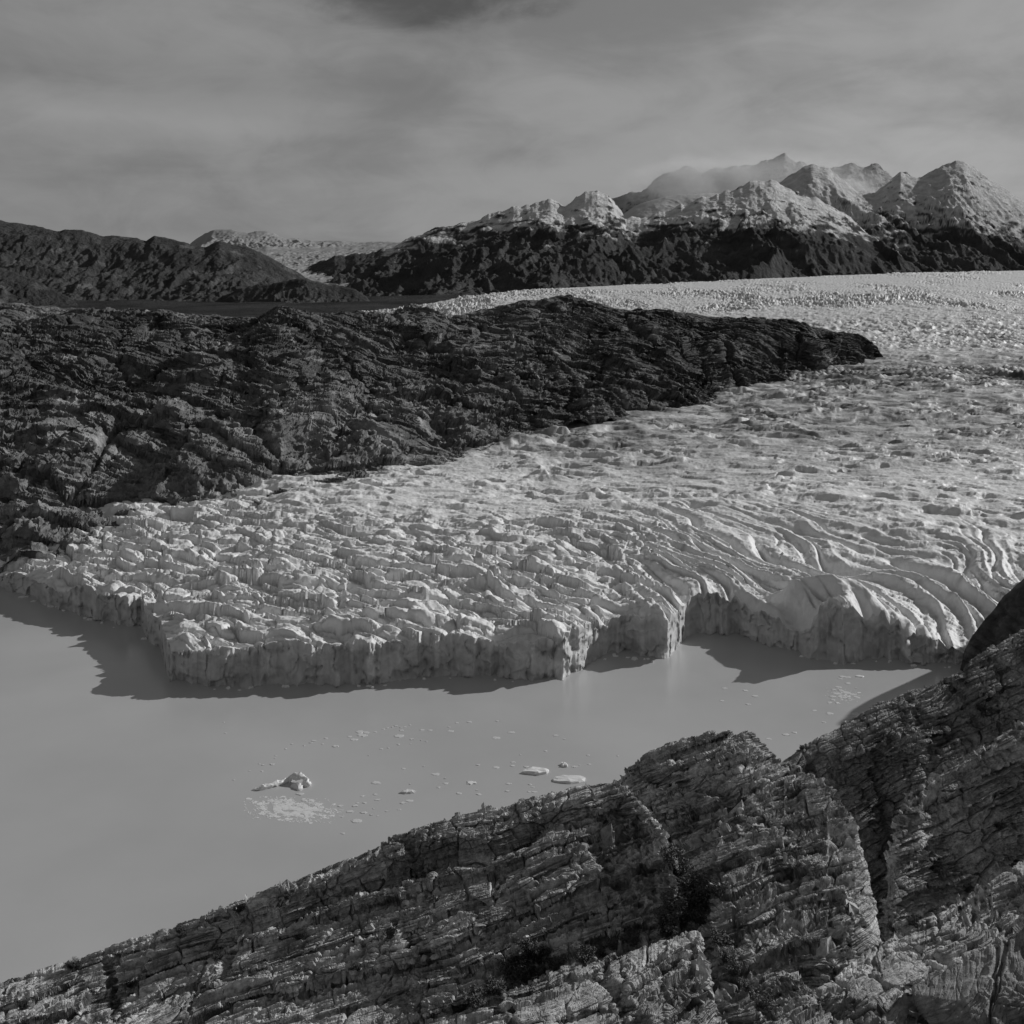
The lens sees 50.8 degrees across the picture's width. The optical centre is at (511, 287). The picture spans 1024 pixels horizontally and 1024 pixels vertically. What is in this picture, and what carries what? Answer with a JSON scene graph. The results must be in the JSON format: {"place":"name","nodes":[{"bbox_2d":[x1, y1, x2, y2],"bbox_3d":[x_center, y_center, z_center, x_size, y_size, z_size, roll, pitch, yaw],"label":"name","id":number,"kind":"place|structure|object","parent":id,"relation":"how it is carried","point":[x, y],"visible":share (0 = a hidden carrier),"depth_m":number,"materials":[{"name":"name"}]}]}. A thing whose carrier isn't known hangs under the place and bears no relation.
{"place":"outdoors","nodes":[
{"label":"outdoors","id":0,"kind":"place"},
{"bbox_2d":[0,267,77,305],"bbox_3d":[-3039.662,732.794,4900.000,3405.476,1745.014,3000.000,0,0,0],"label":"spur","id":1,"kind":"structure","parent":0,"point":[15,287],"depth_m":3818.67,"materials":[{"name":"grey stone"}]},
{"bbox_2d":[0,220,304,301],"bbox_3d":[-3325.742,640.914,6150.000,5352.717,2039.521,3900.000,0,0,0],"label":"hill","id":2,"kind":"structure","parent":0,"point":[78,265],"depth_m":5217.09,"materials":[{"name":"grey stone"}]},
{"bbox_2d":[56,295,465,316],"bbox_3d":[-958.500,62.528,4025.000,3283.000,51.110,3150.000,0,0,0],"label":"valley floor","id":3,"kind":"structure","parent":0,"point":[258,309],"depth_m":3928.10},
{"bbox_2d":[190,229,396,248],"bbox_3d":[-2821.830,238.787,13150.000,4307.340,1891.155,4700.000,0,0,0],"label":"snow dome","id":4,"kind":"structure","parent":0,"point":[255,239],"depth_m":12588.84,"materials":[{"name":"grey snow"}]},
{"bbox_2d":[221,278,368,302],"bbox_3d":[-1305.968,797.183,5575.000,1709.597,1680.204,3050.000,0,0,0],"label":"knoll","id":5,"kind":"structure","parent":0,"point":[302,290],"depth_m":4515.71,"materials":[{"name":"grey stone"}]},
{"bbox_2d":[254,242,400,286],"bbox_3d":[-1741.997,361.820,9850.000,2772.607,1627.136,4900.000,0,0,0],"label":"icefall","id":6,"kind":"object","parent":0,"point":[301,260],"visible":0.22,"depth_m":9343.84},
{"bbox_2d":[0,780,680,1023],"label":"rock outcrop","id":7,"kind":"object","parent":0,"point":[564,873],"visible":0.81,"depth_m":118.36,"materials":[{"name":"grey stone"}]},
{"bbox_2d":[63,957,78,970],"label":"shrub","id":8,"kind":"object","parent":7,"relation":"on","point":[69,964],"visible":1,"depth_m":119.90,"materials":[{"name":"grey plant"}]},
{"bbox_2d":[74,960,83,969],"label":"shrub","id":9,"kind":"object","parent":7,"relation":"on","point":[78,965],"visible":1,"depth_m":119.70,"materials":[{"name":"grey plant"}]},
{"bbox_2d":[123,979,135,988],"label":"shrub","id":10,"kind":"object","parent":7,"relation":"on","point":[128,985],"visible":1,"depth_m":116.76,"materials":[{"name":"grey plant"}]},
{"bbox_2d":[173,924,184,933],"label":"shrub","id":11,"kind":"object","parent":7,"relation":"on","point":[180,929],"visible":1,"depth_m":122.00,"materials":[{"name":"grey plant"}]},
{"bbox_2d":[210,950,225,960],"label":"shrub","id":12,"kind":"object","parent":7,"relation":"on","point":[217,956],"visible":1,"depth_m":117.35,"materials":[{"name":"grey plant"}]},
{"bbox_2d":[232,903,245,912],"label":"shrub","id":13,"kind":"object","parent":7,"relation":"on","point":[239,908],"visible":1,"depth_m":121.63,"materials":[{"name":"grey plant"}]},
{"bbox_2d":[283,891,291,899],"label":"shrub","id":14,"kind":"object","parent":7,"relation":"on","point":[286,895],"visible":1,"depth_m":121.79,"materials":[{"name":"grey plant"}]},
{"bbox_2d":[292,931,305,939],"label":"shrub","id":15,"kind":"object","parent":7,"relation":"on","point":[299,936],"visible":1,"depth_m":117.87,"materials":[{"name":"grey plant"}]},
{"bbox_2d":[352,963,363,971],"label":"shrub","id":16,"kind":"object","parent":7,"relation":"on","point":[356,967],"visible":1,"depth_m":113.45,"materials":[{"name":"grey plant"}]},
{"bbox_2d":[384,926,396,939],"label":"shrub","id":17,"kind":"object","parent":7,"relation":"on","point":[389,935],"visible":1,"depth_m":116.11,"materials":[{"name":"grey plant"}]},
{"bbox_2d":[426,895,440,903],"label":"shrub","id":18,"kind":"object","parent":7,"relation":"on","point":[433,899],"visible":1,"depth_m":120.41,"materials":[{"name":"grey plant"}]},
{"bbox_2d":[452,1003,468,1012],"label":"shrub","id":19,"kind":"object","parent":7,"relation":"on","point":[458,1009],"visible":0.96,"depth_m":108.95,"materials":[{"name":"grey plant"}]},
{"bbox_2d":[495,954,528,982],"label":"shrub","id":20,"kind":"object","parent":7,"relation":"on","point":[510,971],"visible":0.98,"depth_m":110.29,"materials":[{"name":"grey plant"}]},
{"bbox_2d":[502,949,538,972],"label":"shrub","id":21,"kind":"object","parent":7,"relation":"on","point":[516,958],"visible":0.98,"depth_m":110.68,"materials":[{"name":"grey plant"}]},
{"bbox_2d":[512,934,538,954],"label":"shrub","id":22,"kind":"object","parent":7,"relation":"on","point":[524,944],"visible":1,"depth_m":111.78,"materials":[{"name":"grey plant"}]},
{"bbox_2d":[518,966,539,984],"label":"shrub","id":23,"kind":"object","parent":7,"relation":"on","point":[529,976],"visible":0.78,"depth_m":110.58,"materials":[{"name":"grey plant"}]},
{"bbox_2d":[525,942,552,967],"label":"shrub","id":24,"kind":"object","parent":7,"relation":"on","point":[537,954],"visible":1,"depth_m":111.07,"materials":[{"name":"grey plant"}]},
{"bbox_2d":[542,954,567,971],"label":"shrub","id":25,"kind":"object","parent":7,"relation":"on","point":[555,964],"visible":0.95,"depth_m":110.66,"materials":[{"name":"grey plant"}]},
{"bbox_2d":[591,940,607,958],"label":"shrub","id":26,"kind":"object","parent":7,"relation":"on","point":[599,953],"visible":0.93,"depth_m":112.07,"materials":[{"name":"grey plant"}]},
{"bbox_2d":[604,936,624,951],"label":"shrub","id":27,"kind":"object","parent":7,"relation":"on","point":[612,944],"visible":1,"depth_m":111.96,"materials":[{"name":"grey plant"}]},
{"bbox_2d":[619,927,641,947],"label":"shrub","id":28,"kind":"object","parent":7,"relation":"on","point":[631,938],"visible":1,"depth_m":111.64,"materials":[{"name":"grey plant"}]},
{"bbox_2d":[652,904,680,930],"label":"shrub","id":29,"kind":"object","parent":7,"relation":"on","point":[662,916],"visible":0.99,"depth_m":110.03,"materials":[{"name":"grey plant"}]},
{"bbox_2d":[655,921,678,938],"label":"shrub","id":30,"kind":"object","parent":7,"relation":"on","point":[666,934],"visible":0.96,"depth_m":109.42,"materials":[{"name":"grey plant"}]},
{"bbox_2d":[658,843,684,863],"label":"shrub","id":31,"kind":"object","parent":7,"relation":"on","point":[671,853],"visible":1,"depth_m":115.06,"materials":[{"name":"grey plant"}]},
{"bbox_2d":[659,886,687,917],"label":"shrub","id":32,"kind":"object","parent":7,"relation":"on","point":[678,906],"visible":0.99,"depth_m":111.12,"materials":[{"name":"grey plant"}]},
{"bbox_2d":[663,858,695,879],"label":"shrub","id":33,"kind":"object","parent":7,"relation":"on","point":[683,869],"visible":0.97,"depth_m":114.78,"materials":[{"name":"grey plant"}]},
{"bbox_2d":[677,904,699,933],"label":"shrub","id":34,"kind":"object","parent":7,"relation":"on","point":[683,920],"visible":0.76,"depth_m":110.80,"materials":[{"name":"grey plant"}]},
{"bbox_2d":[0,294,882,571],"bbox_3d":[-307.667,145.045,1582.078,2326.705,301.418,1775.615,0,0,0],"label":"rock ridge","id":35,"kind":"object","parent":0,"point":[99,408],"visible":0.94,"depth_m":1120.36,"materials":[{"name":"black stone"}]},
{"bbox_2d":[0,586,962,982],"bbox_3d":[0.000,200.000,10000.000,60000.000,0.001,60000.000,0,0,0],"label":"lake","id":36,"kind":"structure","parent":0,"point":[132,776],"depth_m":469.66,"materials":[{"name":"liquid"}]},
{"bbox_2d":[251,772,311,790],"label":"arched iceberg","id":37,"kind":"object","parent":36,"relation":"on","point":[295,776],"visible":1,"depth_m":433.25,"materials":[{"name":"white ice"}]},
{"bbox_2d":[244,796,343,823],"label":"ice slush","id":38,"kind":"object","parent":36,"relation":"on","point":[307,812],"visible":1,"depth_m":413.73,"materials":[{"name":"white ice"}]},
{"bbox_2d":[351,819,361,822],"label":"ice fragment","id":39,"kind":"object","parent":36,"relation":"on","point":[356,820],"visible":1,"depth_m":405.01,"materials":[{"name":"white ice"}]},
{"bbox_2d":[401,789,414,793],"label":"ice floe","id":40,"kind":"object","parent":36,"relation":"on","point":[408,791],"visible":1,"depth_m":427.22,"materials":[{"name":"white ice"}]},
{"bbox_2d":[521,767,548,774],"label":"ice floe","id":41,"kind":"object","parent":36,"relation":"on","point":[535,771],"visible":1,"depth_m":444.66,"materials":[{"name":"white ice"}]},
{"bbox_2d":[561,762,567,766],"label":"ice floe","id":42,"kind":"object","parent":36,"relation":"on","point":[563,764],"visible":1,"depth_m":451.01,"materials":[{"name":"white ice"}]},
{"bbox_2d":[553,775,585,783],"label":"ice floe","id":43,"kind":"object","parent":36,"relation":"on","point":[570,779],"visible":1,"depth_m":437.48,"materials":[{"name":"white ice"}]},
{"bbox_2d":[825,689,860,702],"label":"ice slush","id":44,"kind":"object","parent":36,"relation":"on","point":[849,695],"visible":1,"depth_m":529.45,"materials":[{"name":"white ice"}]},
{"bbox_2d":[0,270,1023,688],"bbox_3d":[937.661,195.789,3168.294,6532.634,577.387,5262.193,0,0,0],"label":"glacier","id":45,"kind":"object","parent":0,"point":[856,512],"visible":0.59,"depth_m":739.29,"materials":[{"name":"white ice"}]},
{"bbox_2d":[0,0,1023,243],"label":"sky","id":46,"kind":"structure","parent":0,"point":[363,121],"materials":[{"name":"grey"}]},
{"bbox_2d":[434,930,773,1023],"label":"rock outcrop","id":47,"kind":"object","parent":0,"point":[665,981],"visible":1,"depth_m":91.80,"materials":[{"name":"grey stone"}]},
{"bbox_2d":[459,984,488,1010],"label":"shrub","id":48,"kind":"object","parent":47,"relation":"on","point":[475,997],"visible":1,"depth_m":88.70,"materials":[{"name":"grey plant"}]},
{"bbox_2d":[483,975,507,997],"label":"shrub","id":49,"kind":"object","parent":47,"relation":"on","point":[493,987],"visible":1,"depth_m":89.94,"materials":[{"name":"grey plant"}]},
{"bbox_2d":[572,942,598,965],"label":"shrub","id":50,"kind":"object","parent":47,"relation":"on","point":[586,954],"visible":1,"depth_m":95.11,"materials":[{"name":"grey plant"}]},
{"bbox_2d":[308,180,905,295],"bbox_3d":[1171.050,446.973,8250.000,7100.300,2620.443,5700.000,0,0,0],"label":"snow mountain","id":51,"kind":"structure","parent":0,"point":[754,229],"depth_m":7512.41,"materials":[{"name":"black stone"}]},
{"bbox_2d":[624,193,720,218],"bbox_3d":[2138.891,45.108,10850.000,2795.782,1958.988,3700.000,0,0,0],"label":"snow plateau","id":52,"kind":"structure","parent":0,"point":[648,208],"depth_m":9968.37,"materials":[{"name":"white snow"}]},
{"bbox_2d":[614,729,881,1020],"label":"rock outcrop","id":53,"kind":"object","parent":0,"point":[760,830],"visible":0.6,"depth_m":118.70,"materials":[{"name":"grey stone"}]},
{"bbox_2d":[676,867,692,888],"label":"shrub","id":54,"kind":"object","parent":53,"relation":"on","point":[687,878],"visible":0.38,"depth_m":116.67,"materials":[{"name":"grey plant"}]},
{"bbox_2d":[677,876,710,911],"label":"shrub","id":55,"kind":"object","parent":53,"relation":"on","point":[682,888],"visible":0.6,"depth_m":114.78,"materials":[{"name":"grey plant"}]},
{"bbox_2d":[688,902,711,925],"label":"shrub","id":56,"kind":"object","parent":53,"relation":"on","point":[700,919],"visible":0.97,"depth_m":111.58,"materials":[{"name":"grey plant"}]},
{"bbox_2d":[688,869,712,889],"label":"shrub","id":57,"kind":"object","parent":53,"relation":"on","point":[697,877],"visible":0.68,"depth_m":115.65,"materials":[{"name":"grey plant"}]},
{"bbox_2d":[686,877,717,908],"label":"shrub","id":58,"kind":"object","parent":53,"relation":"on","point":[703,897],"visible":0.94,"depth_m":112.53,"materials":[{"name":"grey plant"}]},
{"bbox_2d":[709,881,729,897],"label":"shrub","id":59,"kind":"object","parent":53,"relation":"on","point":[718,890],"visible":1,"depth_m":112.24,"materials":[{"name":"grey plant"}]},
{"bbox_2d":[710,927,733,946],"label":"shrub","id":60,"kind":"object","parent":53,"relation":"on","point":[717,938],"visible":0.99,"depth_m":106.55,"materials":[{"name":"grey plant"}]},
{"bbox_2d":[714,945,737,963],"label":"shrub","id":61,"kind":"object","parent":53,"relation":"on","point":[725,956],"visible":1,"depth_m":104.19,"materials":[{"name":"grey plant"}]},
{"bbox_2d":[722,959,745,976],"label":"shrub","id":62,"kind":"object","parent":53,"relation":"on","point":[733,971],"visible":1,"depth_m":102.41,"materials":[{"name":"grey plant"}]},
{"bbox_2d":[738,976,756,991],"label":"shrub","id":63,"kind":"object","parent":53,"relation":"on","point":[746,985],"visible":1,"depth_m":100.52,"materials":[{"name":"grey plant"}]},
{"bbox_2d":[750,990,777,1012],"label":"shrub","id":64,"kind":"object","parent":53,"relation":"on","point":[763,1003],"visible":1,"depth_m":99.37,"materials":[{"name":"grey plant"}]},
{"bbox_2d":[612,153,909,214],"bbox_3d":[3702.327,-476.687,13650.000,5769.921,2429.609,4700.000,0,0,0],"label":"hidden peak ridge","id":65,"kind":"structure","parent":0,"point":[873,178],"depth_m":13292.93,"materials":[{"name":"grey snow"}]},
{"bbox_2d":[772,861,1023,1023],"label":"rock outcrop","id":66,"kind":"object","parent":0,"point":[888,973],"visible":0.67,"depth_m":83.96,"materials":[{"name":"grey stone"}]},
{"bbox_2d":[905,913,920,927],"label":"shrub","id":67,"kind":"object","parent":66,"relation":"on","point":[913,921],"visible":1,"depth_m":88.22,"materials":[{"name":"grey plant"}]},
{"bbox_2d":[779,160,1023,272],"bbox_3d":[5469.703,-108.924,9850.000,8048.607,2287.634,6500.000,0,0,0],"label":"peaked mountain","id":68,"kind":"structure","parent":0,"point":[957,216],"depth_m":9638.57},
{"bbox_2d":[783,629,1023,941],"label":"rock outcrop","id":69,"kind":"object","parent":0,"point":[874,763],"visible":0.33,"depth_m":182.22,"materials":[{"name":"grey stone"}]},
{"bbox_2d":[975,703,988,711],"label":"shrub","id":70,"kind":"object","parent":69,"relation":"on","point":[980,707],"visible":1,"depth_m":189.51,"materials":[{"name":"grey plant"}]},
{"bbox_2d":[983,709,995,715],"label":"shrub","id":71,"kind":"object","parent":69,"relation":"on","point":[987,712],"visible":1,"depth_m":189.34,"materials":[{"name":"grey plant"}]},
{"bbox_2d":[859,928,1023,1023],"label":"rock outcrop","id":72,"kind":"object","parent":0,"point":[985,986],"visible":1,"depth_m":62.73,"materials":[{"name":"grey stone"}]},
{"bbox_2d":[879,720,1023,941],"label":"rock outcrop","id":73,"kind":"object","parent":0,"point":[952,814],"visible":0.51,"depth_m":140.52,"materials":[{"name":"grey stone"}]},
{"bbox_2d":[884,922,900,933],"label":"shrub","id":74,"kind":"object","parent":73,"relation":"on","point":[894,929],"visible":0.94,"depth_m":131.31,"materials":[{"name":"grey plant"}]},
{"bbox_2d":[930,859,942,871],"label":"shrub","id":75,"kind":"object","parent":73,"relation":"on","point":[937,867],"visible":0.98,"depth_m":137.57,"materials":[{"name":"grey plant"}]},
{"bbox_2d":[963,883,972,892],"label":"shrub","id":76,"kind":"object","parent":73,"relation":"on","point":[968,889],"visible":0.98,"depth_m":138.37,"materials":[{"name":"grey plant"}]},
{"bbox_2d":[994,821,1007,830],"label":"shrub","id":77,"kind":"object","parent":73,"relation":"on","point":[1000,825],"visible":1,"depth_m":142.53,"materials":[{"name":"grey plant"}]},
{"bbox_2d":[960,579,1023,670],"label":"rock headland","id":78,"kind":"structure","parent":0,"point":[1003,620],"depth_m":564.70,"materials":[{"name":"grey stone"}]}
]}

